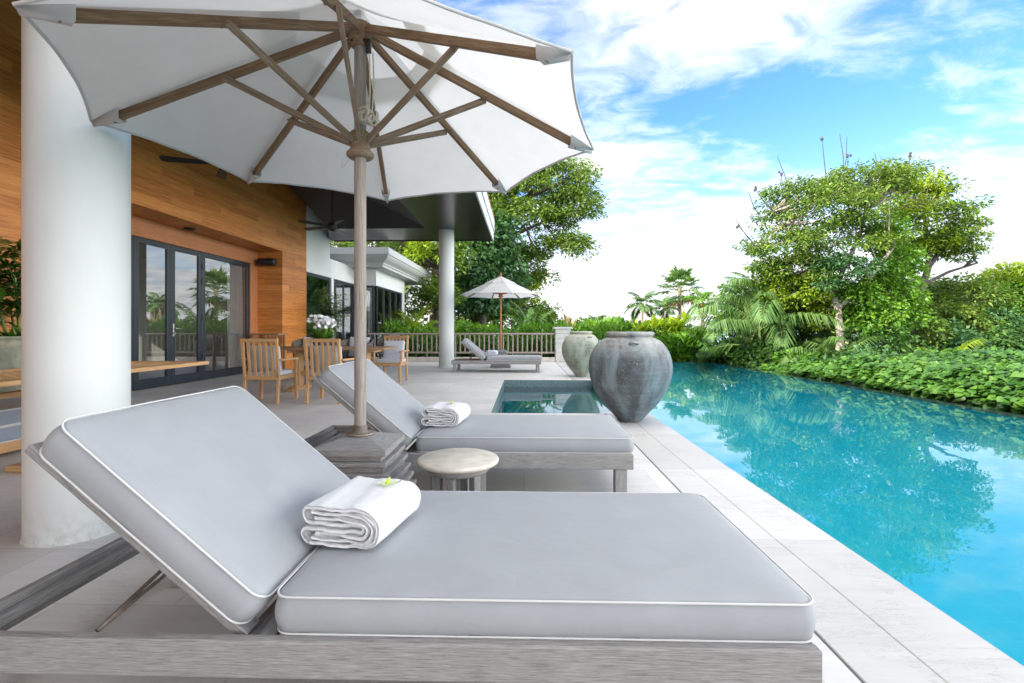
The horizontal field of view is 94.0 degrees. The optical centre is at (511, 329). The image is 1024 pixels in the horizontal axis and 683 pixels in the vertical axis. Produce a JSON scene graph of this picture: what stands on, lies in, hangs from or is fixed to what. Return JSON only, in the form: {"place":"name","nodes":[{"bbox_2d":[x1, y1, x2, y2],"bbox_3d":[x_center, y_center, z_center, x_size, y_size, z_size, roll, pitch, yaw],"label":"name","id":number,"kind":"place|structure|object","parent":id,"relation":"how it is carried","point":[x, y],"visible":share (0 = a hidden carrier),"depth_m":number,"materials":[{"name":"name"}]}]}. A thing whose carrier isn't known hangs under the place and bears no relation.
{"place":"outdoors","nodes":[
{"label":"outdoors","id":0,"kind":"place"},
{"bbox_2d":[308,293,353,345],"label":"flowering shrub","id":1,"kind":"object","parent":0,"point":[331,313],"visible":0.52,"depth_m":13.32,"materials":[{"name":"green plant"}]},
{"bbox_2d":[0,362,861,682],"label":"deck","id":2,"kind":"structure","parent":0,"point":[162,606],"depth_m":2.75,"materials":[{"name":"stone"}]},
{"bbox_2d":[0,236,20,391],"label":"lady palm","id":3,"kind":"object","parent":2,"relation":"on","point":[10,349],"visible":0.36,"depth_m":4.88,"materials":[{"name":"green plant"}]},
{"bbox_2d":[0,390,20,453],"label":"outdoor sofa","id":4,"kind":"object","parent":2,"relation":"on","point":[10,421],"visible":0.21,"depth_m":3.92,"materials":[{"name":"grey fabric"}]},
{"bbox_2d":[0,361,208,472],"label":"outdoor table","id":5,"kind":"object","parent":2,"relation":"on","point":[10,377],"visible":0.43,"depth_m":3.92,"materials":[{"name":"brown wood"}]},
{"bbox_2d":[0,0,493,547],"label":"house","id":6,"kind":"structure","parent":2,"relation":"on","point":[122,268],"depth_m":7.47,"materials":[{"name":"white paint"}]},
{"bbox_2d":[131,235,133,390],"bbox_3d":[-6.484,-0.277,7.292,0.060,2.635,1.665,0,0,1],"label":"door","id":7,"kind":"structure","parent":6,"relation":"in","point":[132,237],"depth_m":8.10,"materials":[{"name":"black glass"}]},
{"bbox_2d":[134,236,170,389],"bbox_3d":[-6.451,-0.277,8.559,0.060,2.635,0.850,0,0,1],"label":"door","id":8,"kind":"structure","parent":6,"relation":"in","point":[139,384],"depth_m":8.67,"materials":[{"name":"black metal"}]},
{"bbox_2d":[171,245,201,384],"bbox_3d":[-6.393,-0.277,9.418,0.131,2.635,0.850,0,0,1],"label":"door","id":9,"kind":"structure","parent":6,"relation":"in","point":[195,376],"depth_m":9.56,"materials":[{"name":"black metal"}]},
{"bbox_2d":[184,227,195,230],"bbox_3d":[-6.186,-1.923,9.163,0.200,0.035,0.200,0,0,1],"label":"downlight","id":10,"kind":"object","parent":6,"relation":"attached to","point":[189,229],"visible":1,"depth_m":9.10,"materials":[{"name":"black metal"}]},
{"bbox_2d":[159,155,226,179],"bbox_3d":[-4.237,-2.990,7.166,1.586,1.260,1.522,0,0,37],"label":"ceiling fan","id":11,"kind":"object","parent":6,"relation":"hanging from","point":[221,174],"visible":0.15,"depth_m":6.98,"materials":[{"name":"brown wood"}]},
{"bbox_2d":[202,252,248,379],"bbox_3d":[-6.396,-0.277,10.696,0.060,2.635,1.685,0,0,1],"label":"door","id":12,"kind":"structure","parent":6,"relation":"in","point":[216,373],"depth_m":10.58,"materials":[{"name":"black glass"}]},
{"bbox_2d":[227,263,242,367],"bbox_3d":[-6.479,-0.255,11.171,0.094,2.570,0.600,0,0,1],"label":"curtain","id":13,"kind":"object","parent":6,"relation":"hanging from","point":[234,308],"visible":0.81,"depth_m":11.16,"materials":[{"name":"fabric"}]},
{"bbox_2d":[257,258,276,265],"bbox_3d":[-6.019,-1.660,11.743,0.420,0.180,0.228,0,0,1],"label":"wall lamp","id":14,"kind":"object","parent":6,"relation":"attached to","point":[266,261],"visible":1,"depth_m":11.65,"materials":[{"name":"black metal"}]},
{"bbox_2d":[306,272,330,336],"bbox_3d":[-5.700,-0.277,14.012,0.060,2.635,1.714,0,0,1],"label":"window","id":15,"kind":"structure","parent":6,"relation":"in","point":[307,273],"depth_m":13.93,"materials":[{"name":"black metal"}]},
{"bbox_2d":[321,281,324,331],"bbox_3d":[-6.027,-0.255,15.311,0.094,2.570,0.300,0,0,1],"label":"curtain","id":16,"kind":"object","parent":6,"relation":"hanging from","point":[323,291],"visible":0.25,"depth_m":15.24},
{"bbox_2d":[298,190,367,233],"bbox_3d":[-4.195,-2.910,11.332,1.522,1.160,1.586,0,0,-16],"label":"ceiling fan","id":17,"kind":"object","parent":6,"relation":"hanging from","point":[332,226],"visible":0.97,"depth_m":11.25,"materials":[{"name":"black metal"}]},
{"bbox_2d":[334,284,341,340],"bbox_3d":[-5.978,-0.255,16.410,0.094,2.570,0.600,0,0,1],"label":"curtain","id":18,"kind":"object","parent":6,"relation":"hanging from","point":[337,290],"visible":0.35,"depth_m":16.41,"materials":[{"name":"fabric"}]},
{"bbox_2d":[334,279,353,339],"bbox_3d":[-5.649,-0.277,15.991,0.060,2.635,1.874,0,0,1],"label":"window","id":19,"kind":"structure","parent":6,"relation":"in","point":[335,281],"depth_m":16.29,"materials":[{"name":"black metal"}]},
{"bbox_2d":[366,288,371,337],"bbox_3d":[-5.156,-0.255,17.259,0.300,2.570,0.094,0,0,1],"label":"curtain","id":20,"kind":"object","parent":6,"relation":"hanging from","point":[368,310],"visible":0.41,"depth_m":17.23,"materials":[{"name":"fabric"}]},
{"bbox_2d":[366,286,374,356],"bbox_3d":[-5.226,-0.258,16.981,0.665,2.595,0.060,0,0,1],"label":"window","id":21,"kind":"structure","parent":6,"relation":"in","point":[373,287],"depth_m":16.94,"materials":[{"name":"black metal"}]},
{"bbox_2d":[376,286,383,356],"bbox_3d":[-4.858,-0.258,17.561,0.060,2.595,0.854,0,0,1],"label":"window","id":22,"kind":"structure","parent":6,"relation":"in","point":[377,287],"depth_m":17.18,"materials":[{"name":"black glass"}]},
{"bbox_2d":[384,288,389,331],"bbox_3d":[-4.836,-0.258,18.421,0.060,2.595,0.854,0,0,1],"label":"window","id":23,"kind":"structure","parent":6,"relation":"in","point":[384,288],"depth_m":18.30,"materials":[{"name":"black glass"}]},
{"bbox_2d":[390,290,395,325],"bbox_3d":[-4.814,-0.258,19.281,0.060,2.595,0.854,0,0,1],"label":"window","id":24,"kind":"structure","parent":6,"relation":"in","point":[391,291],"depth_m":19.64,"materials":[{"name":"black glass"}]},
{"bbox_2d":[396,292,401,321],"bbox_3d":[-4.792,-0.258,20.140,0.060,2.595,0.854,0,0,1],"label":"window","id":25,"kind":"structure","parent":6,"relation":"in","point":[400,294],"depth_m":20.50,"materials":[{"name":"black glass"}]},
{"bbox_2d":[249,333,287,368],"bbox_3d":[-5.779,0.573,11.353,0.700,0.975,0.480,0,0,1],"label":"console table","id":26,"kind":"object","parent":2,"relation":"on","point":[275,337],"visible":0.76,"depth_m":11.44,"materials":[{"name":"brown wood"}]},
{"bbox_2d":[240,339,297,403],"bbox_3d":[-3.588,0.596,7.063,0.612,0.932,0.619,0,0,-1],"label":"dining chair","id":27,"kind":"object","parent":2,"relation":"on","point":[264,361],"visible":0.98,"depth_m":6.83,"materials":[{"name":"brown wood"}]},
{"bbox_2d":[291,337,313,376],"bbox_3d":[-4.168,0.611,9.885,0.706,0.903,0.674,0,0,-4],"label":"wicker chair","id":28,"kind":"object","parent":2,"relation":"on","point":[299,342],"visible":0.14,"depth_m":9.97,"materials":[{"name":"black wicker"}]},
{"bbox_2d":[303,339,353,403],"bbox_3d":[-2.679,0.596,7.059,0.612,0.932,0.619,0,0,3],"label":"dining chair","id":29,"kind":"object","parent":2,"relation":"on","point":[322,358],"visible":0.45,"depth_m":6.81,"materials":[{"name":"brown wood"}]},
{"bbox_2d":[280,346,396,391],"bbox_3d":[-3.154,0.685,8.403,2.060,0.750,0.858,0,0,1],"label":"dining table","id":30,"kind":"object","parent":2,"relation":"on","point":[298,351],"visible":0.53,"depth_m":8.32,"materials":[{"name":"brown wood"}]},
{"bbox_2d":[305,314,336,345],"bbox_3d":[-3.314,0.018,8.404,0.552,0.584,0.530,0,0,20],"label":"potted orchid","id":31,"kind":"object","parent":30,"relation":"on","point":[326,321],"visible":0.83,"depth_m":8.35,"materials":[{"name":"white plant"}]},
{"bbox_2d":[340,337,373,363],"bbox_3d":[-3.243,0.611,9.961,0.706,0.903,0.674,0,0,3],"label":"wicker chair","id":32,"kind":"object","parent":2,"relation":"on","point":[350,342],"visible":0.37,"depth_m":10.06,"materials":[{"name":"fabric"}]},
{"bbox_2d":[314,424,418,488],"bbox_3d":[-0.812,0.785,2.557,0.577,0.550,0.577,0,0,1],"label":"parasol stand","id":33,"kind":"object","parent":2,"relation":"on","point":[364,451],"visible":0.38,"depth_m":2.41,"materials":[{"name":"grey stone"}]},
{"bbox_2d":[12,0,593,425],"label":"parasol","id":34,"kind":"object","parent":33,"relation":"on","point":[364,119],"visible":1,"depth_m":2.53,"materials":[{"name":"white fabric"}]},
{"bbox_2d":[377,335,401,358],"bbox_3d":[-3.577,0.611,14.018,0.706,0.903,0.674,0,0,31],"label":"wicker chair","id":35,"kind":"object","parent":2,"relation":"on","point":[380,341],"visible":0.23,"depth_m":14.05,"materials":[{"name":"wicker"}]},
{"bbox_2d":[373,336,408,382],"bbox_3d":[-2.467,0.596,9.799,0.612,0.932,0.619,0,0,5],"label":"dining chair","id":36,"kind":"object","parent":2,"relation":"on","point":[393,357],"visible":0.94,"depth_m":9.88,"materials":[{"name":"brown wood"}]},
{"bbox_2d":[0,386,821,682],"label":"sun lounger","id":37,"kind":"object","parent":2,"relation":"on","point":[203,499],"visible":0.89,"depth_m":1.22,"materials":[{"name":"grey fabric"}]},
{"bbox_2d":[301,476,420,548],"bbox_3d":[-0.481,0.588,1.561,0.270,0.126,0.304,0,0,13],"label":"folded towel","id":38,"kind":"object","parent":37,"relation":"on","point":[360,512],"visible":1,"depth_m":1.44,"materials":[{"name":"white fabric"}]},
{"bbox_2d":[378,477,400,484],"bbox_3d":[-0.414,0.513,1.622,0.084,0.027,0.062,0,0,-33],"label":"orchid bloom","id":39,"kind":"object","parent":38,"relation":"on","point":[386,482],"visible":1,"depth_m":1.61,"materials":[{"name":"yellow plant"}]},
{"bbox_2d":[417,448,498,490],"bbox_3d":[-0.272,0.855,2.428,0.412,0.410,0.412,0,0,1],"label":"side table","id":40,"kind":"object","parent":2,"relation":"on","point":[448,467],"visible":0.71,"depth_m":2.35,"materials":[{"name":"stone"}]},
{"bbox_2d":[372,357,554,361],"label":"kerb","id":41,"kind":"structure","parent":2,"relation":"on","point":[436,359],"depth_m":15.64,"materials":[{"name":"stone"}]},
{"bbox_2d":[367,333,554,356],"bbox_3d":[-1.693,0.537,15.769,6.200,0.845,0.110,0,0,1],"label":"railing","id":42,"kind":"object","parent":41,"relation":"on","point":[478,334],"visible":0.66,"depth_m":15.72,"materials":[{"name":"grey wood"}]},
{"bbox_2d":[304,359,633,491],"bbox_3d":[-0.339,0.645,3.355,2.218,0.830,0.850,0,0,1],"label":"sun lounger","id":43,"kind":"object","parent":2,"relation":"on","point":[601,442],"visible":0.8,"depth_m":2.98,"materials":[{"name":"fabric"}]},
{"bbox_2d":[421,401,469,426],"bbox_3d":[-0.457,0.588,3.340,0.270,0.126,0.304,0,0,10],"label":"folded towel","id":44,"kind":"object","parent":43,"relation":"on","point":[441,414],"visible":1,"depth_m":3.21,"materials":[{"name":"white fabric"}]},
{"bbox_2d":[451,338,541,372],"bbox_3d":[-0.368,0.645,12.104,2.218,0.830,0.850,0,0,1],"label":"sun lounger","id":45,"kind":"object","parent":2,"relation":"on","point":[478,352],"visible":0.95,"depth_m":11.71,"materials":[{"name":"fabric"}]},
{"bbox_2d":[486,350,497,355],"bbox_3d":[-0.503,0.588,12.038,0.270,0.126,0.304,0,0,7],"label":"folded towel","id":46,"kind":"object","parent":45,"relation":"on","point":[491,352],"visible":1,"depth_m":11.90,"materials":[{"name":"white fabric"}]},
{"bbox_2d":[490,348,510,367],"bbox_3d":[-0.315,0.785,13.363,0.567,0.550,0.567,0,0,1],"label":"parasol stand","id":47,"kind":"object","parent":2,"relation":"on","point":[501,351],"visible":0.34,"depth_m":13.12,"materials":[{"name":"grey stone"}]},
{"bbox_2d":[460,273,539,347],"bbox_3d":[-0.315,-0.350,13.363,2.228,2.480,2.227,0,0,1],"label":"parasol","id":48,"kind":"object","parent":47,"relation":"in","point":[500,287],"visible":1,"depth_m":13.07,"materials":[{"name":"white fabric"}]},
{"bbox_2d":[498,392,611,413],"bbox_3d":[0.709,1.590,8.044,1.857,0.540,4.000,0,0,1],"label":"plunge pool basin","id":49,"kind":"object","parent":2,"relation":"in","point":[551,402],"visible":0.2,"depth_m":10.04,"materials":[{"name":"liquid"}]},
{"bbox_2d":[491,380,601,412],"bbox_3d":[0.709,1.192,8.044,1.857,0.256,4.000,0,0,1],"label":"plunge pool band","id":50,"kind":"object","parent":49,"relation":"on","point":[546,383],"visible":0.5,"depth_m":10.04,"materials":[{"name":"stone"}]},
{"bbox_2d":[404,242,486,326],"bbox_3d":[-4.457,-1.906,25.738,5.522,7.236,4.846,0,0,-26],"label":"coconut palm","id":51,"kind":"object","parent":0,"point":[431,314],"visible":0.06,"depth_m":25.53,"materials":[{"name":"green plant"}]},
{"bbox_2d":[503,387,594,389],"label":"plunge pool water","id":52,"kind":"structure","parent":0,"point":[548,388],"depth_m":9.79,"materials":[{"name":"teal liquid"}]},
{"bbox_2d":[333,0,1023,329],"label":"sky","id":53,"kind":"structure","parent":0,"point":[687,107],"materials":[{"name":"blue"}]},
{"bbox_2d":[556,362,1023,682],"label":"pool coping","id":54,"kind":"object","parent":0,"point":[874,624],"visible":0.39,"depth_m":1.92,"materials":[{"name":"stone"}]},
{"bbox_2d":[553,327,572,361],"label":"stone pillar","id":55,"kind":"structure","parent":54,"relation":"on","point":[561,333],"depth_m":15.54,"materials":[{"name":"white stone"}]},
{"bbox_2d":[562,331,598,376],"bbox_3d":[1.566,0.550,10.823,0.874,1.020,0.873,0,0,-39],"label":"stone jar","id":56,"kind":"object","parent":54,"relation":"on","point":[578,347],"visible":0.95,"depth_m":10.51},
{"bbox_2d":[589,332,672,422],"bbox_3d":[1.369,0.542,5.548,0.946,1.035,0.946,0,0,-7],"label":"stone jar","id":57,"kind":"object","parent":54,"relation":"on","point":[630,373],"visible":1,"depth_m":5.21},
{"bbox_2d":[649,392,1023,665],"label":"pool floor","id":58,"kind":"structure","parent":0,"point":[927,505],"depth_m":5.76,"materials":[{"name":"tile"}]},
{"bbox_2d":[666,361,1023,417],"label":"pool water","id":59,"kind":"structure","parent":0,"point":[709,378],"depth_m":8.82,"materials":[{"name":"teal liquid"}]},
{"bbox_2d":[757,358,1023,413],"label":"earth bank","id":60,"kind":"structure","parent":0,"point":[965,402],"depth_m":7.41,"materials":[{"name":"soil"}]},
{"bbox_2d":[757,346,1023,413],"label":"ground cover","id":61,"kind":"object","parent":60,"relation":"on","point":[968,372],"visible":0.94,"depth_m":8.52,"materials":[{"name":"green plant"}]},
{"bbox_2d":[908,338,987,351],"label":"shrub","id":62,"kind":"object","parent":60,"relation":"on","point":[973,341],"visible":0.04,"depth_m":12.44,"materials":[{"name":"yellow plant"}]},
{"bbox_3d":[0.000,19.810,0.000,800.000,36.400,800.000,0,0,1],"label":"ground","id":63,"kind":"structure","parent":0,"visible":0},
{"bbox_2d":[330,242,407,248],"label":"garden tree","id":64,"kind":"object","parent":63,"relation":"on","point":[335,244],"visible":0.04,"depth_m":24.66,"materials":[{"name":"green plant"}]},
{"bbox_2d":[333,241,476,336],"bbox_3d":[-4.974,-1.904,22.789,7.148,7.044,4.443,0,0,1],"label":"garden tree","id":65,"kind":"object","parent":63,"relation":"on","point":[424,255],"visible":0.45,"depth_m":21.89,"materials":[{"name":"green plant"}]},
{"bbox_2d":[393,305,438,327],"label":"young palm","id":66,"kind":"object","parent":63,"relation":"on","point":[418,316],"visible":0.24,"depth_m":20.34,"materials":[{"name":"green plant"}]},
{"bbox_2d":[404,285,428,325],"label":"thicket","id":67,"kind":"object","parent":63,"relation":"on","point":[405,300],"visible":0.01,"depth_m":27.02,"materials":[{"name":"green plant"}]},
{"bbox_2d":[402,320,436,353],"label":"young palm","id":68,"kind":"object","parent":63,"relation":"on","point":[431,322],"visible":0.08,"depth_m":18.49,"materials":[{"name":"green plant"}]},
{"bbox_2d":[419,298,531,336],"bbox_3d":[-2.155,-0.945,27.178,6.778,5.262,3.439,0,0,1],"label":"thicket","id":69,"kind":"object","parent":63,"relation":"on","point":[492,318],"visible":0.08,"depth_m":26.84,"materials":[{"name":"green plant"}]},
{"bbox_2d":[454,205,536,339],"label":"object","id":70,"kind":"object","parent":63,"relation":"on","point":[495,260],"visible":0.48,"depth_m":24.61,"materials":[{"name":"green plant"}]},
{"bbox_2d":[376,316,638,356],"bbox_3d":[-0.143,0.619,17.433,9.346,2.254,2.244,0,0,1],"label":"hedge","id":71,"kind":"object","parent":63,"relation":"on","point":[599,331],"visible":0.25,"depth_m":16.90,"materials":[{"name":"green plant"}]},
{"bbox_2d":[493,301,561,345],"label":"feather palm","id":72,"kind":"object","parent":63,"relation":"on","point":[537,319],"visible":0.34,"depth_m":19.78,"materials":[{"name":"green plant"}]},
{"bbox_2d":[471,156,609,330],"bbox_3d":[0.404,-5.252,28.436,10.794,13.759,7.503,0,0,1],"label":"ivy clad tree","id":73,"kind":"object","parent":63,"relation":"on","point":[569,191],"visible":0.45,"depth_m":26.87,"materials":[{"name":"green plant"}]},
{"bbox_2d":[516,314,606,329],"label":"thicket","id":74,"kind":"object","parent":63,"relation":"on","point":[570,320],"visible":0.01,"depth_m":29.17,"materials":[{"name":"green plant"}]},
{"bbox_2d":[556,308,580,326],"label":"spiky plant","id":75,"kind":"object","parent":63,"relation":"on","point":[568,319],"visible":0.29,"depth_m":19.04,"materials":[{"name":"green plant"}]},
{"bbox_2d":[580,314,603,323],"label":"palm","id":76,"kind":"object","parent":63,"relation":"on","point":[594,318],"visible":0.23,"depth_m":22.84,"materials":[{"name":"green plant"}]},
{"bbox_2d":[572,315,642,338],"bbox_3d":[4.031,0.558,20.421,4.095,2.362,3.532,0,0,1],"label":"shrub bank","id":77,"kind":"object","parent":63,"relation":"on","point":[583,325],"visible":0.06,"depth_m":19.42,"materials":[{"name":"green plant"}]},
{"bbox_2d":[623,291,662,321],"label":"slender palm","id":78,"kind":"object","parent":63,"relation":"on","point":[643,309],"visible":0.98,"depth_m":24.78,"materials":[{"name":"green plant"}]},
{"bbox_2d":[621,327,678,345],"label":"shrub","id":79,"kind":"object","parent":63,"relation":"on","point":[659,332],"visible":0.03,"depth_m":17.94,"materials":[{"name":"green plant"}]},
{"bbox_2d":[629,310,689,343],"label":"ginger clump","id":80,"kind":"object","parent":63,"relation":"on","point":[674,324],"visible":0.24,"depth_m":18.17,"materials":[{"name":"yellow plant"}]},
{"bbox_2d":[650,296,679,319],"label":"slender palm","id":81,"kind":"object","parent":63,"relation":"on","point":[663,311],"visible":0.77,"depth_m":26.28,"materials":[{"name":"green plant"}]},
{"bbox_2d":[632,320,722,341],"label":"thicket","id":82,"kind":"object","parent":63,"relation":"on","point":[688,326],"visible":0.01,"depth_m":31.34,"materials":[{"name":"green plant"}]},
{"bbox_2d":[651,263,706,318],"bbox_3d":[13.914,-0.773,39.560,5.040,9.672,4.713,0,0,1],"label":"fan palm","id":83,"kind":"object","parent":63,"relation":"on","point":[676,274],"visible":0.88,"depth_m":39.12,"materials":[{"name":"green plant"}]},
{"bbox_2d":[654,325,719,361],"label":"ginger clump","id":84,"kind":"object","parent":63,"relation":"on","point":[680,350],"visible":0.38,"depth_m":16.69,"materials":[{"name":"green plant"}]},
{"bbox_2d":[683,288,719,328],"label":"fruiting palm","id":85,"kind":"object","parent":63,"relation":"on","point":[699,300],"visible":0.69,"depth_m":26.14,"materials":[{"name":"green plant"}]},
{"bbox_2d":[685,343,738,364],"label":"shrub","id":86,"kind":"object","parent":63,"relation":"on","point":[718,360],"visible":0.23,"depth_m":16.43,"materials":[{"name":"green plant"}]},
{"bbox_2d":[682,329,749,364],"bbox_3d":[7.369,1.023,17.153,3.470,2.354,3.315,0,0,-28],"label":"shrub","id":87,"kind":"object","parent":63,"relation":"on","point":[702,350],"visible":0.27,"depth_m":16.39,"materials":[{"name":"green plant"}]},
{"bbox_2d":[701,283,764,365],"bbox_3d":[8.352,-0.062,17.658,2.986,3.359,2.132,0,0,1],"label":"shrub","id":88,"kind":"object","parent":63,"relation":"on","point":[723,316],"visible":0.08,"depth_m":17.52,"materials":[{"name":"green plant"}]},
{"bbox_2d":[727,336,799,368],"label":"shrub","id":89,"kind":"object","parent":63,"relation":"on","point":[756,357],"visible":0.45,"depth_m":14.27,"materials":[{"name":"green plant"}]},
{"bbox_2d":[686,251,867,363],"bbox_3d":[8.045,-0.339,15.153,5.083,3.917,4.964,0,0,1],"label":"areca palm","id":90,"kind":"object","parent":63,"relation":"on","point":[751,316],"visible":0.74,"depth_m":14.50,"materials":[{"name":"green plant"}]},
{"bbox_2d":[769,346,823,362],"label":"shrub","id":91,"kind":"object","parent":63,"relation":"on","point":[800,355],"visible":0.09,"depth_m":13.08,"materials":[{"name":"green plant"}]},
{"bbox_2d":[738,284,860,359],"bbox_3d":[9.882,-0.242,16.503,4.448,3.735,2.354,0,0,1],"label":"shrub","id":92,"kind":"object","parent":63,"relation":"on","point":[824,332],"visible":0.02,"depth_m":16.18,"materials":[{"name":"green plant"}]},
{"bbox_2d":[755,336,886,368],"bbox_3d":[8.300,1.216,13.326,3.185,2.124,3.352,0,0,-32],"label":"shrub","id":93,"kind":"object","parent":63,"relation":"on","point":[824,346],"visible":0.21,"depth_m":12.86,"materials":[{"name":"green plant"}]},
{"bbox_2d":[782,298,870,345],"bbox_3d":[15.372,-0.407,24.535,6.997,4.183,3.588,0,0,1],"label":"thicket","id":94,"kind":"object","parent":63,"relation":"on","point":[846,332],"visible":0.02,"depth_m":23.86,"materials":[{"name":"green plant"}]},
{"bbox_2d":[732,136,956,350],"bbox_3d":[9.355,-1.971,13.958,6.160,7.221,3.841,0,0,-16],"label":"spreading tree","id":95,"kind":"object","parent":63,"relation":"on","point":[869,196],"visible":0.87,"depth_m":13.38,"materials":[{"name":"green plant"}]},
{"bbox_2d":[809,344,898,363],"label":"shrub","id":96,"kind":"object","parent":63,"relation":"on","point":[852,353],"visible":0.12,"depth_m":11.87,"materials":[{"name":"green plant"}]},
{"bbox_2d":[837,317,931,356],"bbox_3d":[10.231,0.705,13.393,2.458,2.153,2.205,0,0,1],"label":"shrub","id":97,"kind":"object","parent":63,"relation":"on","point":[891,341],"visible":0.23,"depth_m":13.08,"materials":[{"name":"green plant"}]},
{"bbox_2d":[827,210,955,349],"bbox_3d":[11.044,-0.957,13.988,3.742,5.152,1.924,0,0,-22],"label":"vine covered tree","id":98,"kind":"object","parent":63,"relation":"on","point":[889,296],"visible":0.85,"depth_m":13.61,"materials":[{"name":"green plant"}]},
{"bbox_2d":[866,168,997,335],"bbox_3d":[13.739,-1.777,15.634,3.994,6.850,2.678,0,0,1],"label":"leaning tree","id":99,"kind":"object","parent":63,"relation":"on","point":[955,238],"visible":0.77,"depth_m":15.23,"materials":[{"name":"green plant"}]},
{"bbox_2d":[895,317,1000,353],"bbox_3d":[13.215,0.702,14.615,3.232,2.179,2.250,0,0,1],"label":"shrub","id":100,"kind":"object","parent":63,"relation":"on","point":[956,342],"visible":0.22,"depth_m":14.23,"materials":[{"name":"green plant"}]},
{"bbox_2d":[901,270,1023,342],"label":"bushy tree","id":101,"kind":"object","parent":63,"relation":"on","point":[972,313],"visible":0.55,"depth_m":15.73,"materials":[{"name":"green plant"}]},
{"bbox_2d":[935,260,1023,332],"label":"rounded tree","id":102,"kind":"object","parent":63,"relation":"on","point":[1013,276],"visible":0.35,"depth_m":17.18,"materials":[{"name":"green plant"}]},
{"bbox_2d":[966,324,1023,350],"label":"shrub","id":103,"kind":"object","parent":63,"relation":"on","point":[1012,340],"visible":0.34,"depth_m":13.76,"materials":[{"name":"green plant"}]}
]}

